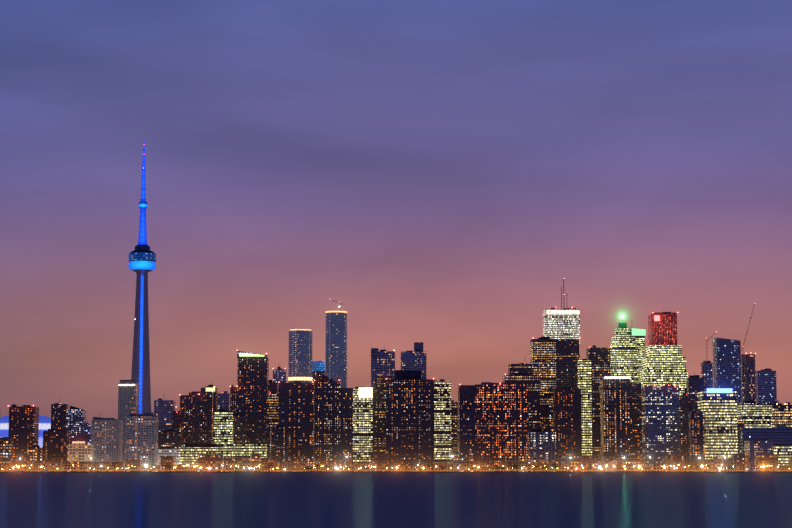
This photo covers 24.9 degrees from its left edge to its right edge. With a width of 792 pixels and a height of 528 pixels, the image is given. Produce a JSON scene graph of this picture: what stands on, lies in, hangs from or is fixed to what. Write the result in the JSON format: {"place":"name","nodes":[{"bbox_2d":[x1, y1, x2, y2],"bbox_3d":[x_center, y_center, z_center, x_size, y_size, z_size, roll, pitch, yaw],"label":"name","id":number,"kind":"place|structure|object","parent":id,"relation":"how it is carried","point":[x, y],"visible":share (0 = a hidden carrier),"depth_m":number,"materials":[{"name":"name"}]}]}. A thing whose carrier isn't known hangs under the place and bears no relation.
{"place":"outdoors","nodes":[
{"label":"outdoors","id":0,"kind":"place"},
{"bbox_2d":[0,473,791,527],"bbox_3d":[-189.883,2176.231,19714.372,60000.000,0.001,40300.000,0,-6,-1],"label":"lake water","id":1,"kind":"structure","parent":0,"point":[395,500],"depth_m":760.48,"materials":[{"name":"blue liquid"}]},
{"bbox_2d":[0,471,791,472],"bbox_3d":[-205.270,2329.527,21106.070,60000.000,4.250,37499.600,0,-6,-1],"label":"shoreline","id":2,"kind":"structure","parent":0,"point":[406,472],"depth_m":2469.33,"materials":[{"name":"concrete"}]},
{"bbox_2d":[0,437,12,464],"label":"block","id":3,"kind":"structure","parent":2,"relation":"on","point":[6,450],"depth_m":2545.55,"materials":[{"name":"brown"}]},
{"bbox_2d":[8,465,28,471],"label":"building","id":4,"kind":"structure","parent":2,"relation":"on","point":[24,468],"depth_m":2522.79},
{"bbox_2d":[8,404,38,464],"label":"tower","id":5,"kind":"structure","parent":2,"relation":"on","point":[23,433],"depth_m":2648.51,"materials":[{"name":"brown"}]},
{"bbox_2d":[0,415,50,446],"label":"stadium dome","id":6,"kind":"structure","parent":2,"relation":"on","point":[44,423],"depth_m":3065.59,"materials":[{"name":"blue"}]},
{"bbox_2d":[28,441,47,464],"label":"block","id":7,"kind":"structure","parent":2,"relation":"on","point":[36,452],"depth_m":2545.58,"materials":[{"name":"brown"}]},
{"bbox_2d":[29,460,50,471],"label":"building","id":8,"kind":"structure","parent":2,"relation":"on","point":[38,465],"depth_m":2506.00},
{"bbox_2d":[50,458,62,471],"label":"building","id":9,"kind":"structure","parent":2,"relation":"on","point":[56,463],"depth_m":2523.88,"materials":[{"name":"brown"}]},
{"bbox_2d":[43,429,70,461],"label":"tower","id":10,"kind":"structure","parent":2,"relation":"on","point":[55,442],"depth_m":2646.71,"materials":[{"name":"brown"}]},
{"bbox_2d":[51,403,67,430],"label":"tower","id":11,"kind":"structure","parent":2,"relation":"on","point":[58,416],"depth_m":2919.49,"materials":[{"name":"black glass"}]},
{"bbox_2d":[62,462,88,471],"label":"building","id":12,"kind":"structure","parent":2,"relation":"on","point":[76,467],"depth_m":2488.63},
{"bbox_2d":[66,406,85,442],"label":"tower","id":13,"kind":"structure","parent":2,"relation":"on","point":[76,418],"depth_m":2918.72,"materials":[{"name":"black glass"}]},
{"bbox_2d":[68,442,93,461],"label":"building","id":14,"kind":"structure","parent":2,"relation":"on","point":[80,451],"depth_m":2546.44,"materials":[{"name":"beige"}]},
{"bbox_2d":[82,420,91,442],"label":"building","id":15,"kind":"structure","parent":2,"relation":"on","point":[86,432],"depth_m":2767.93,"materials":[{"name":"purple glass"}]},
{"bbox_2d":[89,462,114,471],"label":"building","id":16,"kind":"structure","parent":2,"relation":"on","point":[96,467],"depth_m":2505.97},
{"bbox_2d":[91,413,122,461],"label":"condo","id":17,"kind":"structure","parent":2,"relation":"on","point":[107,437],"depth_m":2648.45,"materials":[{"name":"concrete"}]},
{"bbox_2d":[115,462,124,471],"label":"building","id":18,"kind":"structure","parent":2,"relation":"on","point":[122,464],"depth_m":2526.68,"materials":[{"name":"brown"}]},
{"bbox_2d":[118,380,138,461],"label":"condo","id":19,"kind":"structure","parent":2,"relation":"on","point":[127,397],"depth_m":2774.19,"materials":[{"name":"concrete"}]},
{"bbox_2d":[125,459,141,471],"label":"building","id":20,"kind":"structure","parent":2,"relation":"on","point":[130,464],"depth_m":2517.48,"materials":[{"name":"brown"}]},
{"bbox_2d":[128,147,155,413],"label":"observation tower","id":21,"kind":"structure","parent":2,"relation":"on","point":[142,259],"depth_m":2979.16,"materials":[{"name":"concrete"}]},
{"bbox_2d":[125,412,158,464],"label":"condo","id":22,"kind":"structure","parent":2,"relation":"on","point":[141,440],"depth_m":2549.74,"materials":[{"name":"concrete"}]},
{"bbox_2d":[142,465,160,471],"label":"building","id":23,"kind":"structure","parent":2,"relation":"on","point":[156,468],"depth_m":2493.91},
{"bbox_2d":[154,399,174,428],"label":"tower","id":24,"kind":"structure","parent":2,"relation":"on","point":[164,410],"depth_m":2922.25,"materials":[{"name":"blue glass"}]},
{"bbox_2d":[160,456,173,471],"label":"low-rise building","id":25,"kind":"structure","parent":2,"relation":"on","point":[168,460],"depth_m":2528.68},
{"bbox_2d":[157,447,178,464],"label":"block","id":26,"kind":"structure","parent":2,"relation":"on","point":[167,451],"depth_m":2547.32,"materials":[{"name":"beige"}]},
{"bbox_2d":[158,429,182,448],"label":"building","id":27,"kind":"structure","parent":2,"relation":"on","point":[171,438],"depth_m":2649.16,"materials":[{"name":"grey"}]},
{"bbox_2d":[172,411,179,430],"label":"building","id":28,"kind":"structure","parent":2,"relation":"on","point":[176,422],"depth_m":2920.67,"materials":[{"name":"grey"}]},
{"bbox_2d":[174,465,197,471],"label":"building","id":29,"kind":"structure","parent":2,"relation":"on","point":[184,468],"depth_m":2514.19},
{"bbox_2d":[179,385,217,446],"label":"tower","id":30,"kind":"structure","parent":2,"relation":"on","point":[197,410],"depth_m":2775.21,"materials":[{"name":"black"}]},
{"bbox_2d":[198,455,223,471],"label":"low-rise building","id":31,"kind":"structure","parent":2,"relation":"on","point":[214,462],"depth_m":2530.09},
{"bbox_2d":[179,444,266,470],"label":"low-rise building","id":32,"kind":"structure","parent":2,"relation":"on","point":[189,454],"depth_m":2548.62,"materials":[{"name":"yellow"}]},
{"bbox_2d":[214,408,232,446],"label":"tower","id":33,"kind":"structure","parent":2,"relation":"on","point":[223,427],"depth_m":2651.89,"materials":[{"name":"glass"}]},
{"bbox_2d":[218,391,229,410],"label":"building","id":34,"kind":"structure","parent":2,"relation":"on","point":[224,400],"depth_m":3124.61,"materials":[{"name":"concrete"}]},
{"bbox_2d":[224,457,234,471],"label":"low-rise building","id":35,"kind":"structure","parent":2,"relation":"on","point":[229,462],"depth_m":2530.11,"materials":[{"name":"brown"}]},
{"bbox_2d":[230,385,236,412],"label":"tower","id":36,"kind":"structure","parent":2,"relation":"on","point":[233,399],"depth_m":2925.60,"materials":[{"name":"brown"}]},
{"bbox_2d":[233,413,246,443],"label":"skyscraper","id":37,"kind":"structure","parent":2,"relation":"on","point":[239,428],"depth_m":2734.37,"materials":[{"name":"black glass"}]},
{"bbox_2d":[235,455,250,471],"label":"low-rise building","id":38,"kind":"structure","parent":2,"relation":"on","point":[242,462],"depth_m":2519.33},
{"bbox_2d":[237,350,268,443],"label":"tower","id":39,"kind":"structure","parent":2,"relation":"on","point":[252,385],"depth_m":2777.74,"materials":[{"name":"black"}]},
{"bbox_2d":[251,454,259,471],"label":"low-rise building","id":40,"kind":"structure","parent":2,"relation":"on","point":[255,460],"depth_m":2531.46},
{"bbox_2d":[261,458,276,471],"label":"building","id":41,"kind":"structure","parent":2,"relation":"on","point":[265,461],"depth_m":2507.08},
{"bbox_2d":[268,380,277,393],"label":"building","id":42,"kind":"structure","parent":2,"relation":"on","point":[273,386],"depth_m":2928.46,"materials":[{"name":"grey"}]},
{"bbox_2d":[268,392,278,427],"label":"skyscraper","id":43,"kind":"structure","parent":2,"relation":"on","point":[273,403],"depth_m":2799.36,"materials":[{"name":"brown"}]},
{"bbox_2d":[264,425,288,460],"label":"tower","id":44,"kind":"structure","parent":2,"relation":"on","point":[276,440],"depth_m":2650.34,"materials":[{"name":"blue"}]},
{"bbox_2d":[273,367,286,388],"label":"tower","id":45,"kind":"structure","parent":2,"relation":"on","point":[279,374],"depth_m":3130.42,"materials":[{"name":"glass"}]},
{"bbox_2d":[277,461,289,471],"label":"building","id":46,"kind":"structure","parent":2,"relation":"on","point":[282,465],"depth_m":2512.33,"materials":[{"name":"brown"}]},
{"bbox_2d":[278,381,313,470],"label":"tower","id":47,"kind":"structure","parent":2,"relation":"on","point":[296,410],"depth_m":2774.52,"materials":[{"name":"black"}]},
{"bbox_2d":[291,457,307,471],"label":"low-rise building","id":48,"kind":"structure","parent":2,"relation":"on","point":[298,464],"depth_m":2498.52,"materials":[{"name":"brown"}]},
{"bbox_2d":[288,329,312,382],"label":"tower","id":49,"kind":"structure","parent":2,"relation":"on","point":[300,357],"depth_m":2938.02,"materials":[{"name":"blue glass"}]},
{"bbox_2d":[308,459,319,471],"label":"building","id":50,"kind":"structure","parent":2,"relation":"on","point":[311,462],"depth_m":2524.09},
{"bbox_2d":[312,361,324,377],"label":"building","id":51,"kind":"structure","parent":2,"relation":"on","point":[318,369],"depth_m":3132.35,"materials":[{"name":"blue glass"}]},
{"bbox_2d":[321,462,332,471],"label":"building","id":52,"kind":"structure","parent":2,"relation":"on","point":[330,469],"depth_m":2515.95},
{"bbox_2d":[314,379,352,470],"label":"tower","id":53,"kind":"structure","parent":2,"relation":"on","point":[333,417],"depth_m":2654.67,"materials":[{"name":"black glass"}]},
{"bbox_2d":[325,302,346,387],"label":"tower","id":54,"kind":"structure","parent":2,"relation":"on","point":[336,349],"depth_m":2940.47,"materials":[{"name":"blue glass"}]},
{"bbox_2d":[334,454,351,471],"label":"low-rise building","id":55,"kind":"structure","parent":2,"relation":"on","point":[340,460],"depth_m":2501.78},
{"bbox_2d":[353,462,369,471],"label":"building","id":56,"kind":"structure","parent":2,"relation":"on","point":[357,465],"depth_m":2519.85,"materials":[{"name":"brown"}]},
{"bbox_2d":[353,387,372,469],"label":"tower","id":57,"kind":"structure","parent":2,"relation":"on","point":[362,424],"depth_m":2774.04,"materials":[{"name":"yellow glass"}]},
{"bbox_2d":[371,455,387,471],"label":"low-rise building","id":58,"kind":"structure","parent":2,"relation":"on","point":[380,462],"depth_m":2511.00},
{"bbox_2d":[373,377,391,454],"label":"skyscraper","id":59,"kind":"structure","parent":2,"relation":"on","point":[379,419],"depth_m":2890.59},
{"bbox_2d":[371,348,394,388],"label":"tower","id":60,"kind":"structure","parent":2,"relation":"on","point":[382,363],"depth_m":2934.48,"materials":[{"name":"glass"}]},
{"bbox_2d":[2,464,789,471],"bbox_3d":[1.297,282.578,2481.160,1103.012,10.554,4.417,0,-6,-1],"label":"shore lamp posts","id":61,"kind":"object","parent":2,"relation":"on","point":[720,468],"visible":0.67,"depth_m":2481.66,"materials":[{"name":"black"}]},
{"bbox_2d":[389,465,404,471],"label":"building","id":62,"kind":"structure","parent":2,"relation":"on","point":[400,468],"depth_m":2520.01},
{"bbox_2d":[386,370,433,470],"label":"tower","id":63,"kind":"structure","parent":2,"relation":"on","point":[409,417],"depth_m":2656.13,"materials":[{"name":"black"}]},
{"bbox_2d":[401,342,425,376],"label":"tower","id":64,"kind":"structure","parent":2,"relation":"on","point":[414,360],"depth_m":3135.95,"materials":[{"name":"glass"}]},
{"bbox_2d":[406,465,429,471],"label":"building","id":65,"kind":"structure","parent":2,"relation":"on","point":[414,468],"depth_m":2534.04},
{"bbox_2d":[430,463,451,471],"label":"building","id":66,"kind":"structure","parent":2,"relation":"on","point":[448,468],"depth_m":2534.33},
{"bbox_2d":[434,379,450,462],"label":"tower","id":67,"kind":"structure","parent":2,"relation":"on","point":[442,420],"depth_m":2775.86,"materials":[{"name":"glass"}]},
{"bbox_2d":[451,400,457,462],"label":"tower","id":68,"kind":"structure","parent":2,"relation":"on","point":[454,415],"depth_m":2924.56,"materials":[{"name":"grey"}]},
{"bbox_2d":[453,457,467,471],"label":"building","id":69,"kind":"structure","parent":2,"relation":"on","point":[461,463],"depth_m":2513.53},
{"bbox_2d":[469,454,478,471],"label":"building","id":70,"kind":"structure","parent":2,"relation":"on","point":[473,462],"depth_m":2511.95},
{"bbox_2d":[479,456,489,471],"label":"building","id":71,"kind":"structure","parent":2,"relation":"on","point":[484,463],"depth_m":2534.25,"materials":[{"name":"brown"}]},
{"bbox_2d":[458,382,527,470],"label":"harbour apartments","id":72,"kind":"structure","parent":2,"relation":"on","point":[492,420],"depth_m":2557.65,"materials":[{"name":"black glass"}]},
{"bbox_2d":[505,456,530,471],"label":"building","id":73,"kind":"structure","parent":2,"relation":"on","point":[523,461],"depth_m":2524.09,"materials":[{"name":"brown"}]},
{"bbox_2d":[508,363,533,374],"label":"tower","id":74,"kind":"structure","parent":2,"relation":"on","point":[524,368],"depth_m":2936.26,"materials":[{"name":"grey"}]},
{"bbox_2d":[502,373,540,431],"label":"tower","id":75,"kind":"structure","parent":2,"relation":"on","point":[532,382],"depth_m":2782.22,"materials":[{"name":"blue"}]},
{"bbox_2d":[527,429,555,461],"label":"block","id":76,"kind":"structure","parent":2,"relation":"on","point":[541,445],"depth_m":2554.47,"materials":[{"name":"grey"}]},
{"bbox_2d":[531,462,555,471],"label":"building","id":77,"kind":"structure","parent":2,"relation":"on","point":[539,468],"depth_m":2509.83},
{"bbox_2d":[540,393,552,431],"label":"tower","id":78,"kind":"structure","parent":2,"relation":"on","point":[546,412],"depth_m":2779.13,"materials":[{"name":"brown glass"}]},
{"bbox_2d":[530,337,579,394],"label":"skyscraper","id":79,"kind":"structure","parent":2,"relation":"on","point":[554,362],"depth_m":2938.11,"materials":[{"name":"black glass"}]},
{"bbox_2d":[543,278,579,359],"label":"skyscraper","id":80,"kind":"structure","parent":2,"relation":"on","point":[561,323],"depth_m":3396.79,"materials":[{"name":"white"}]},
{"bbox_2d":[553,387,581,454],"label":"tower","id":81,"kind":"structure","parent":2,"relation":"on","point":[567,419],"depth_m":2658.62,"materials":[{"name":"grey"}]},
{"bbox_2d":[555,455,579,471],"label":"building","id":82,"kind":"structure","parent":2,"relation":"on","point":[567,461],"depth_m":2536.62,"materials":[{"name":"brown"}]},
{"bbox_2d":[577,359,591,454],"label":"tower","id":83,"kind":"structure","parent":2,"relation":"on","point":[584,375],"depth_m":2781.49,"materials":[{"name":"glass"}]},
{"bbox_2d":[580,455,601,471],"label":"building","id":84,"kind":"structure","parent":2,"relation":"on","point":[591,460],"depth_m":2503.55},
{"bbox_2d":[586,345,610,454],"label":"tower","id":85,"kind":"structure","parent":2,"relation":"on","point":[599,358],"depth_m":2935.94,"materials":[{"name":"concrete"}]},
{"bbox_2d":[600,377,630,459],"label":"tower","id":86,"kind":"structure","parent":2,"relation":"on","point":[615,423],"depth_m":2660.35,"materials":[{"name":"black glass"}]},
{"bbox_2d":[603,453,634,471],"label":"quay pavilion","id":87,"kind":"structure","parent":2,"relation":"on","point":[611,465],"depth_m":2497.87,"materials":[{"name":"beige"}]},
{"bbox_2d":[610,314,637,382],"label":"skyscraper","id":88,"kind":"structure","parent":2,"relation":"on","point":[623,357],"depth_m":3140.90,"materials":[{"name":"yellow glass"}]},
{"bbox_2d":[614,455,640,471],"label":"building","id":89,"kind":"structure","parent":2,"relation":"on","point":[629,462],"depth_m":2497.09,"materials":[{"name":"brown"}]},
{"bbox_2d":[630,383,641,464],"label":"skyscraper","id":90,"kind":"structure","parent":2,"relation":"on","point":[635,415],"depth_m":2764.51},
{"bbox_2d":[632,328,645,382],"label":"skyscraper","id":91,"kind":"structure","parent":2,"relation":"on","point":[639,335],"depth_m":3393.98,"materials":[{"name":"green"}]},
{"bbox_2d":[641,465,666,471],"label":"building","id":92,"kind":"structure","parent":2,"relation":"on","point":[652,468],"depth_m":2502.64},
{"bbox_2d":[641,384,680,464],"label":"tower","id":93,"kind":"structure","parent":2,"relation":"on","point":[660,413],"depth_m":2660.43,"materials":[{"name":"blue glass"}]},
{"bbox_2d":[648,312,677,345],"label":"skyscraper","id":94,"kind":"structure","parent":2,"relation":"on","point":[662,328],"depth_m":3398.14,"materials":[{"name":"red glass"}]},
{"bbox_2d":[639,345,687,394],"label":"yellow tower","id":95,"kind":"structure","parent":2,"relation":"on","point":[662,365],"depth_m":2940.79,"materials":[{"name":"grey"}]},
{"bbox_2d":[665,455,686,471],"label":"building","id":96,"kind":"structure","parent":2,"relation":"on","point":[672,462],"depth_m":2530.35,"materials":[{"name":"brown"}]},
{"bbox_2d":[680,388,690,464],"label":"tower","id":97,"kind":"structure","parent":2,"relation":"on","point":[684,418],"depth_m":2779.50,"materials":[{"name":"concrete"}]},
{"bbox_2d":[687,465,702,471],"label":"building","id":98,"kind":"structure","parent":2,"relation":"on","point":[691,468],"depth_m":2515.92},
{"bbox_2d":[686,375,704,411],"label":"tower","id":99,"kind":"structure","parent":2,"relation":"on","point":[695,384],"depth_m":2785.94,"materials":[{"name":"blue"}]},
{"bbox_2d":[688,410,704,464],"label":"tower","id":100,"kind":"structure","parent":2,"relation":"on","point":[696,437],"depth_m":2558.78,"materials":[{"name":"black"}]},
{"bbox_2d":[701,459,713,471],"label":"building","id":101,"kind":"structure","parent":2,"relation":"on","point":[708,465],"depth_m":2515.73,"materials":[{"name":"brown"}]},
{"bbox_2d":[701,333,715,387],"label":"tower","id":102,"kind":"structure","parent":2,"relation":"on","point":[707,370],"depth_m":3139.41,"materials":[{"name":"blue glass"}]},
{"bbox_2d":[697,388,737,458],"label":"tower","id":103,"kind":"structure","parent":2,"relation":"on","point":[718,406],"depth_m":2561.04,"materials":[{"name":"yellow glass"}]},
{"bbox_2d":[712,457,732,471],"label":"building","id":104,"kind":"structure","parent":2,"relation":"on","point":[724,463],"depth_m":2505.06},
{"bbox_2d":[713,338,741,403],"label":"tower","id":105,"kind":"structure","parent":2,"relation":"on","point":[726,363],"depth_m":2941.26,"materials":[{"name":"blue glass"}]},
{"bbox_2d":[730,454,746,471],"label":"building","id":106,"kind":"structure","parent":2,"relation":"on","point":[740,462],"depth_m":2531.64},
{"bbox_2d":[741,305,755,402],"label":"tower","id":107,"kind":"structure","parent":2,"relation":"on","point":[748,374],"depth_m":3141.45,"materials":[{"name":"black"}]},
{"bbox_2d":[737,401,772,427],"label":"office building","id":108,"kind":"structure","parent":2,"relation":"on","point":[751,414],"depth_m":2782.64,"materials":[{"name":"yellow glass"}]},
{"bbox_2d":[744,438,773,471],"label":"block","id":109,"kind":"structure","parent":2,"relation":"on","point":[754,449],"depth_m":2522.55,"materials":[{"name":"purple glass"}]},
{"bbox_2d":[738,428,791,453],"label":"block","id":110,"kind":"structure","parent":2,"relation":"on","point":[778,435],"depth_m":2559.77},
{"bbox_2d":[756,368,776,402],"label":"tower","id":111,"kind":"structure","parent":2,"relation":"on","point":[766,389],"depth_m":3388.16,"materials":[{"name":"concrete"}]},
{"bbox_2d":[757,455,778,471],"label":"building","id":112,"kind":"structure","parent":2,"relation":"on","point":[767,461],"depth_m":2506.27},
{"bbox_2d":[771,400,791,427],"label":"building","id":113,"kind":"structure","parent":2,"relation":"on","point":[782,413],"depth_m":2782.93,"materials":[{"name":"glass"}]},
{"bbox_2d":[773,442,791,464],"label":"block","id":114,"kind":"structure","parent":2,"relation":"on","point":[783,451],"depth_m":2522.20,"materials":[{"name":"yellow"}]},
{"bbox_2d":[0,0,791,424],"label":"sky","id":115,"kind":"structure","parent":0,"point":[435,171],"materials":[{"name":"purple"}]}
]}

